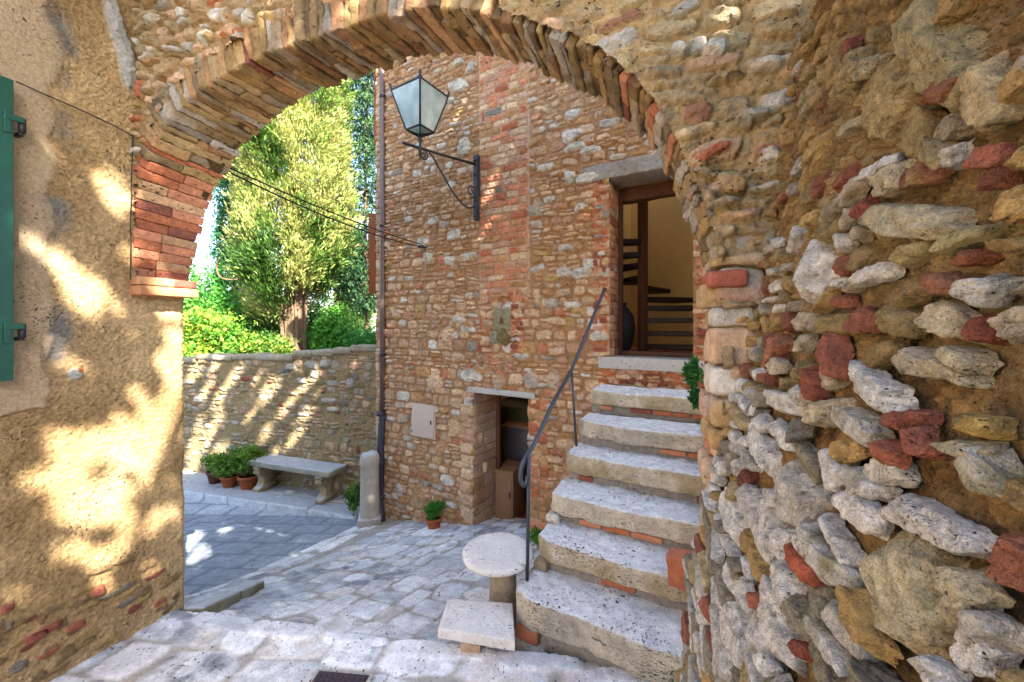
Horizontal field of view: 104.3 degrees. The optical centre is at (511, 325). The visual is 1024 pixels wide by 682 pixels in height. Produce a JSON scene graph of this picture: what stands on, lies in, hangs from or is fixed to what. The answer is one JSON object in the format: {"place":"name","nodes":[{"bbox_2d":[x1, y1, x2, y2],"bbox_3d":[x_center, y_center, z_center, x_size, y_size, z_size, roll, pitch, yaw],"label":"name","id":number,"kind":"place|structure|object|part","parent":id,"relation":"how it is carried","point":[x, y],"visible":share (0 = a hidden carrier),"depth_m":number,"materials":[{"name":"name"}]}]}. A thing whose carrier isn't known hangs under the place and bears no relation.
{"place":"outdoors","nodes":[
{"label":"outdoors","id":0,"kind":"place"},
{"bbox_2d":[183,498,357,595],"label":"street","id":1,"kind":"structure","parent":0,"point":[224,543],"depth_m":5.36,"materials":[{"name":"grey stone"}]},
{"bbox_2d":[0,0,184,681],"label":"plastered house","id":2,"kind":"structure","parent":1,"relation":"on","point":[92,503],"depth_m":2.28,"materials":[{"name":"paint"}]},
{"bbox_2d":[182,471,359,519],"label":"sidewalk","id":3,"kind":"structure","parent":0,"point":[278,498],"depth_m":6.88,"materials":[{"name":"stone"}]},
{"bbox_2d":[199,450,220,483],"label":"potted plant","id":4,"kind":"object","parent":3,"relation":"on","point":[207,461],"visible":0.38,"depth_m":7.41,"materials":[{"name":"green plant"}]},
{"bbox_2d":[208,444,242,487],"bbox_3d":[-5.234,2.588,7.338,0.678,0.724,0.645,0,0,0],"label":"potted plant","id":5,"kind":"object","parent":3,"relation":"on","point":[227,477],"visible":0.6,"depth_m":7.22,"materials":[{"name":"green plant"}]},
{"bbox_2d":[225,442,268,489],"bbox_3d":[-4.763,2.526,7.272,0.641,0.848,0.729,0,0,0],"label":"potted plant","id":6,"kind":"object","parent":3,"relation":"on","point":[240,462],"visible":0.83,"depth_m":7.15,"materials":[{"name":"green plant"}]},
{"bbox_2d":[183,344,376,494],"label":"garden wall","id":7,"kind":"structure","parent":3,"relation":"on","point":[319,404],"depth_m":7.35,"materials":[{"name":"beige stone"}]},
{"bbox_2d":[248,454,346,503],"bbox_3d":[-3.824,2.673,7.021,1.912,0.558,0.430,0,0,19],"label":"stone bench","id":8,"kind":"object","parent":3,"relation":"on","point":[324,473],"visible":0.96,"depth_m":6.89,"materials":[{"name":"grey stone"}]},
{"bbox_2d":[189,72,376,330],"label":"sky","id":9,"kind":"structure","parent":0,"point":[202,240],"materials":[{"name":"white"}]},
{"bbox_2d":[50,517,648,681],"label":"stone path","id":10,"kind":"structure","parent":0,"point":[372,599],"depth_m":2.62,"materials":[{"name":"grey stone"}]},
{"bbox_2d":[182,580,264,612],"bbox_3d":[-2.255,2.196,3.161,0.179,0.444,0.770,0,0,-3],"label":"kerb stone","id":11,"kind":"object","parent":10,"relation":"on","point":[222,601],"visible":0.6,"depth_m":3.06,"materials":[{"name":"grey stone"}]},
{"bbox_2d":[221,577,248,588],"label":"ramp slab","id":12,"kind":"structure","parent":10,"relation":"on","point":[240,580],"depth_m":3.79,"materials":[{"name":"grey stone"}]},
{"bbox_2d":[309,669,373,681],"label":"drain cover","id":13,"kind":"object","parent":10,"relation":"on","point":[322,675],"visible":1,"depth_m":2.19,"materials":[{"name":"brown metal"}]},
{"bbox_2d":[357,450,380,527],"bbox_3d":[-2.092,2.457,5.858,0.344,1.221,0.331,0,0,-16],"label":"stone bollard","id":14,"kind":"object","parent":10,"relation":"on","point":[369,514],"visible":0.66,"depth_m":5.75,"materials":[{"name":"grey stone"}]},
{"bbox_2d":[422,498,446,528],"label":"potted plant","id":15,"kind":"object","parent":10,"relation":"on","point":[433,517],"visible":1,"depth_m":5.24,"materials":[{"name":"green plant"}]},
{"bbox_2d":[127,0,816,526],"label":"stone arch","id":16,"kind":"structure","parent":10,"relation":"on","point":[695,90],"depth_m":1.74,"materials":[{"name":"stone"}]},
{"bbox_2d":[16,81,133,279],"bbox_3d":[-2.458,-0.769,2.271,0.010,0.970,0.490,0,0,19],"label":"wall wire","id":17,"kind":"object","parent":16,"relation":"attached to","point":[131,159],"depth_m":2.48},
{"bbox_2d":[681,354,703,389],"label":"wall plant","id":18,"kind":"object","parent":16,"relation":"attached to","point":[693,373],"depth_m":1.83,"materials":[{"name":"green plant"}]},
{"bbox_2d":[687,386,700,409],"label":"wall plant","id":19,"kind":"object","parent":16,"relation":"attached to","point":[693,398],"depth_m":1.82,"materials":[{"name":"green plant"}]},
{"bbox_2d":[438,599,514,652],"bbox_3d":[-0.209,2.019,2.507,0.487,0.362,0.321,0,0,6],"label":"seat block","id":20,"kind":"object","parent":10,"relation":"on","point":[473,626],"depth_m":2.45,"materials":[{"name":"stone"}]},
{"bbox_2d":[462,532,533,629],"bbox_3d":[-0.100,1.898,2.860,0.512,0.584,0.512,0,0,0],"label":"round stone table","id":21,"kind":"object","parent":10,"relation":"on","point":[498,559],"visible":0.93,"depth_m":2.79,"materials":[{"name":"stone"}]},
{"bbox_2d":[494,460,523,518],"bbox_3d":[-0.035,2.384,5.746,0.284,0.729,0.480,0,0,21],"label":"cabinet","id":22,"kind":"object","parent":10,"relation":"on","point":[509,496],"visible":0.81,"depth_m":5.56,"materials":[{"name":"wood"}]},
{"bbox_3d":[-0.117,2.394,5.535,0.224,0.609,0.029,0,0,21],"label":"door","id":23,"kind":"part","parent":22,"relation":"part of","materials":[{"name":"wood"}]},
{"bbox_2d":[530,525,544,546],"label":"wall plant","id":24,"kind":"object","parent":10,"relation":"on","point":[534,535],"depth_m":4.20,"materials":[{"name":"green plant"}]},
{"bbox_2d":[369,52,714,530],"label":"stone house","id":25,"kind":"structure","parent":10,"relation":"on","point":[521,274],"depth_m":5.10,"materials":[{"name":"stone"}]},
{"bbox_2d":[244,151,437,249],"bbox_3d":[-1.500,-1.170,4.209,0.007,0.252,2.698,0,0,21],"label":"overhead cable","id":26,"kind":"object","parent":25,"relation":"attached to","point":[330,197],"visible":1,"depth_m":3.66,"materials":[{"name":"black rubber"}]},
{"bbox_2d":[376,67,385,521],"bbox_3d":[-1.984,-1.368,6.028,0.147,8.614,0.335,0,0,-12],"label":"drainpipe","id":27,"kind":"object","parent":25,"relation":"attached to","point":[381,413],"visible":0.77,"depth_m":6.04,"materials":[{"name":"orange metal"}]},
{"bbox_2d":[421,248,425,353],"bbox_3d":[-1.250,-0.356,5.614,0.069,1.513,0.083,0,0,-14],"label":"wall cable","id":28,"kind":"object","parent":25,"relation":"attached to","point":[423,302],"depth_m":5.60,"materials":[{"name":"black rubber"}]},
{"bbox_2d":[411,403,436,439],"bbox_3d":[-1.251,1.352,5.675,0.444,0.474,0.106,0,0,31],"label":"meter box","id":29,"kind":"object","parent":25,"relation":"attached to","point":[423,421],"visible":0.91,"depth_m":5.62,"materials":[{"name":"metal"}]},
{"bbox_2d":[411,404,433,438],"bbox_3d":[-1.272,1.352,5.640,0.414,0.444,0.024,0,0,31],"label":"door","id":30,"kind":"structure","parent":29,"relation":"in","point":[422,417],"depth_m":5.63,"materials":[{"name":"metal"}]},
{"bbox_2d":[389,69,479,220],"bbox_3d":[-0.901,-2.155,4.816,0.492,1.590,1.072,0,0,32],"label":"wall lantern","id":31,"kind":"object","parent":25,"relation":"attached to","point":[420,101],"depth_m":4.50,"materials":[{"name":"metal"}]},
{"bbox_2d":[613,302,635,350],"bbox_3d":[1.320,0.015,4.860,0.360,0.650,0.360,0,0,0],"label":"jar","id":32,"kind":"object","parent":25,"relation":"on","point":[629,328],"visible":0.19,"depth_m":4.72,"materials":[{"name":"ceramic"}]},
{"bbox_2d":[617,201,692,350],"bbox_3d":[1.684,-0.980,5.102,1.433,2.640,1.101,0,0,21],"label":"spiral stair","id":33,"kind":"object","parent":25,"relation":"on","point":[640,279],"visible":0.6,"depth_m":4.91,"materials":[{"name":"brown wood"}]},
{"bbox_2d":[514,384,704,681],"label":"stone staircase","id":34,"kind":"structure","parent":10,"relation":"on","point":[604,585],"depth_m":2.71,"materials":[{"name":"stone"}]},
{"bbox_2d":[518,287,605,580],"bbox_3d":[0.519,0.654,3.432,0.071,2.121,1.848,0,0,30],"label":"stair railing","id":35,"kind":"object","parent":34,"relation":"on","point":[526,482],"visible":1,"depth_m":2.82,"materials":[{"name":"metal"}]},
{"bbox_2d":[343,481,359,515],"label":"wall plant","id":36,"kind":"object","parent":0,"point":[352,494],"depth_m":6.22,"materials":[{"name":"green plant"}]},
{"bbox_2d":[495,397,528,499],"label":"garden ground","id":37,"kind":"structure","parent":0,"point":[514,408],"depth_m":6.66,"materials":[{"name":"black"}]},
{"bbox_2d":[183,301,263,356],"bbox_3d":[-7.420,0.480,9.563,2.516,2.173,2.364,0,0,38],"label":"laurel bush","id":38,"kind":"object","parent":37,"relation":"on","point":[203,334],"visible":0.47,"depth_m":9.25,"materials":[{"name":"green plant"}]},
{"bbox_2d":[205,149,251,327],"bbox_3d":[-9.456,-2.596,13.482,1.625,7.999,1.628,0,0,-27],"label":"slim cypress","id":39,"kind":"object","parent":37,"relation":"on","point":[221,213],"visible":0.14,"depth_m":13.09,"materials":[{"name":"green plant"}]},
{"bbox_2d":[183,251,276,335],"bbox_3d":[-9.526,-0.358,12.252,4.190,4.514,2.631,0,0,-21],"label":"laurel bush","id":40,"kind":"object","parent":37,"relation":"on","point":[217,298],"visible":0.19,"depth_m":11.97,"materials":[{"name":"green plant"}]},
{"bbox_2d":[215,325,301,353],"bbox_3d":[-6.334,0.736,9.932,2.201,1.532,1.921,0,0,0],"label":"laurel bush","id":41,"kind":"object","parent":37,"relation":"on","point":[271,344],"visible":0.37,"depth_m":9.65,"materials":[{"name":"green plant"}]},
{"bbox_2d":[243,295,325,348],"bbox_3d":[-7.832,0.213,13.481,3.824,2.814,2.259,0,0,-13],"label":"laurel bush","id":42,"kind":"object","parent":37,"relation":"on","point":[312,316],"visible":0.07,"depth_m":13.25,"materials":[{"name":"green plant"}]},
{"bbox_2d":[217,77,368,353],"bbox_3d":[-5.745,-5.316,10.517,3.558,13.449,3.390,0,0,-28],"label":"cypress tree","id":43,"kind":"object","parent":37,"relation":"on","point":[312,259],"visible":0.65,"depth_m":9.73,"materials":[{"name":"green plant"}]},
{"bbox_2d":[216,257,243,280],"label":"dead branch","id":44,"kind":"object","parent":43,"relation":"attached to","point":[218,274],"visible":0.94,"depth_m":9.40,"materials":[{"name":"beige wood"}]},
{"bbox_2d":[305,303,362,349],"bbox_3d":[-4.859,0.509,10.910,1.634,2.352,1.684,0,0,43],"label":"laurel bush","id":45,"kind":"object","parent":37,"relation":"on","point":[332,331],"visible":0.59,"depth_m":10.57,"materials":[{"name":"green plant"}]},
{"bbox_2d":[309,237,359,329],"bbox_3d":[-6.489,-1.618,14.486,1.888,6.041,1.930,0,0,-25],"label":"young cypress","id":46,"kind":"object","parent":37,"relation":"on","point":[328,299],"visible":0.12,"depth_m":14.23,"materials":[{"name":"green plant"}]},
{"bbox_2d":[316,69,377,333],"bbox_3d":[-4.527,-4.744,12.623,3.264,12.290,3.305,0,0,-23],"label":"evergreen tree","id":47,"kind":"object","parent":37,"relation":"on","point":[365,125],"visible":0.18,"depth_m":11.81,"materials":[{"name":"green plant"}]},
{"bbox_2d":[333,228,375,336],"bbox_3d":[-6.134,-1.244,15.522,1.921,5.299,1.790,0,0,0],"label":"young cypress","id":48,"kind":"object","parent":37,"relation":"on","point":[359,320],"visible":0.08,"depth_m":15.29,"materials":[{"name":"green plant"}]},
{"bbox_2d":[339,321,376,346],"bbox_3d":[-3.668,0.670,10.072,1.484,1.647,1.536,0,0,0],"label":"laurel bush","id":49,"kind":"object","parent":37,"relation":"on","point":[369,337],"visible":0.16,"depth_m":9.83,"materials":[{"name":"green plant"}]},
{"bbox_2d":[502,421,528,497],"bbox_3d":[0.151,2.143,6.519,0.488,1.114,0.530,0,0,21],"label":"refrigerator","id":50,"kind":"object","parent":37,"relation":"on","point":[515,441],"visible":0.21,"depth_m":6.29,"materials":[{"name":"grey"}]},
{"bbox_3d":[0.063,2.153,6.293,0.428,0.994,0.013,0,0,21],"label":"door","id":51,"kind":"part","parent":50,"relation":"part of","materials":[{"name":"grey metal"}]},
{"bbox_3d":[-1.259,-1.110,5.609,0.102,0.035,0.112,0,0,0],"label":"cable bracket","id":52,"kind":"object","parent":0,"visible":0},
{"bbox_2d":[230,167,421,244],"bbox_3d":[-1.662,-1.127,4.237,0.013,0.058,2.787,0,0,16],"label":"overhead cable","id":53,"kind":"object","parent":52,"relation":"attached to","point":[314,205],"visible":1,"depth_m":3.62,"materials":[{"name":"black rubber"}]},
{"bbox_2d":[231,173,422,247],"bbox_3d":[-1.646,-1.073,4.237,0.013,0.088,2.790,0,0,17],"label":"overhead cable","id":54,"kind":"object","parent":52,"relation":"attached to","point":[315,211],"visible":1,"depth_m":3.62,"materials":[{"name":"black rubber"}]},
{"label":"terrace","id":55,"kind":"structure","parent":0,"visible":0},
{"bbox_2d":[675,0,1023,681],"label":"rubble wall","id":56,"kind":"structure","parent":55,"relation":"on","point":[863,518],"depth_m":0.57,"materials":[{"name":"beige stone"}]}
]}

